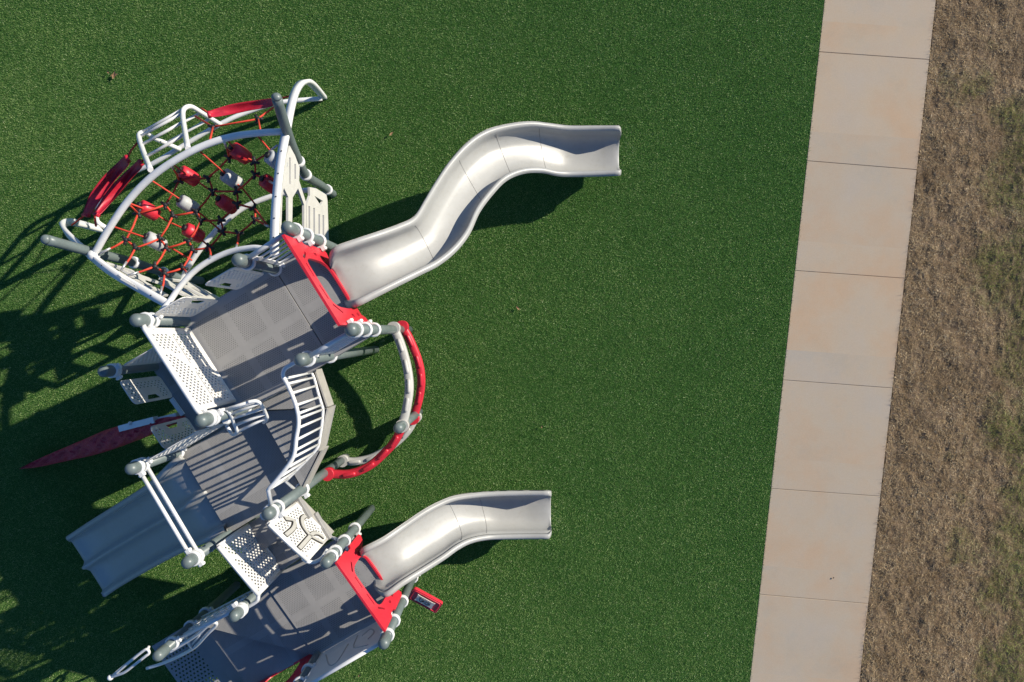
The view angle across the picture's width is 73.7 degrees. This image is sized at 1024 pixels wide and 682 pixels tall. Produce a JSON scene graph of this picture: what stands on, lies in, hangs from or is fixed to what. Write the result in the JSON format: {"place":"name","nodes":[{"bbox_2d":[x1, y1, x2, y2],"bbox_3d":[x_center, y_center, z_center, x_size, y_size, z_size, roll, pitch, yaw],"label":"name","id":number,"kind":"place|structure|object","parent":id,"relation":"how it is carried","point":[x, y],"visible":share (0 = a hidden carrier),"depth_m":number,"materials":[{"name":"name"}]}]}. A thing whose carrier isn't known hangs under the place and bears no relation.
{"place":"outdoors","nodes":[
{"label":"outdoors","id":0,"kind":"place"},
{"bbox_2d":[0,0,824,681],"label":"turf","id":1,"kind":"structure","parent":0,"point":[556,288],"depth_m":10.95,"materials":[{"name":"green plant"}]},
{"bbox_2d":[20,79,620,681],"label":"play structure","id":2,"kind":"object","parent":1,"relation":"on","point":[240,383],"visible":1,"depth_m":8.99,"materials":[{"name":"white paint"}]},
{"bbox_2d":[750,0,935,681],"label":"sidewalk","id":3,"kind":"structure","parent":0,"point":[856,211],"depth_m":10.87,"materials":[{"name":"concrete"}]},
{"bbox_2d":[859,0,1023,681],"bbox_3d":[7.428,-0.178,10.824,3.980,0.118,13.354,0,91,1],"label":"dry grass","id":4,"kind":"structure","parent":0,"point":[962,375],"depth_m":10.86,"materials":[{"name":"brown plant"}]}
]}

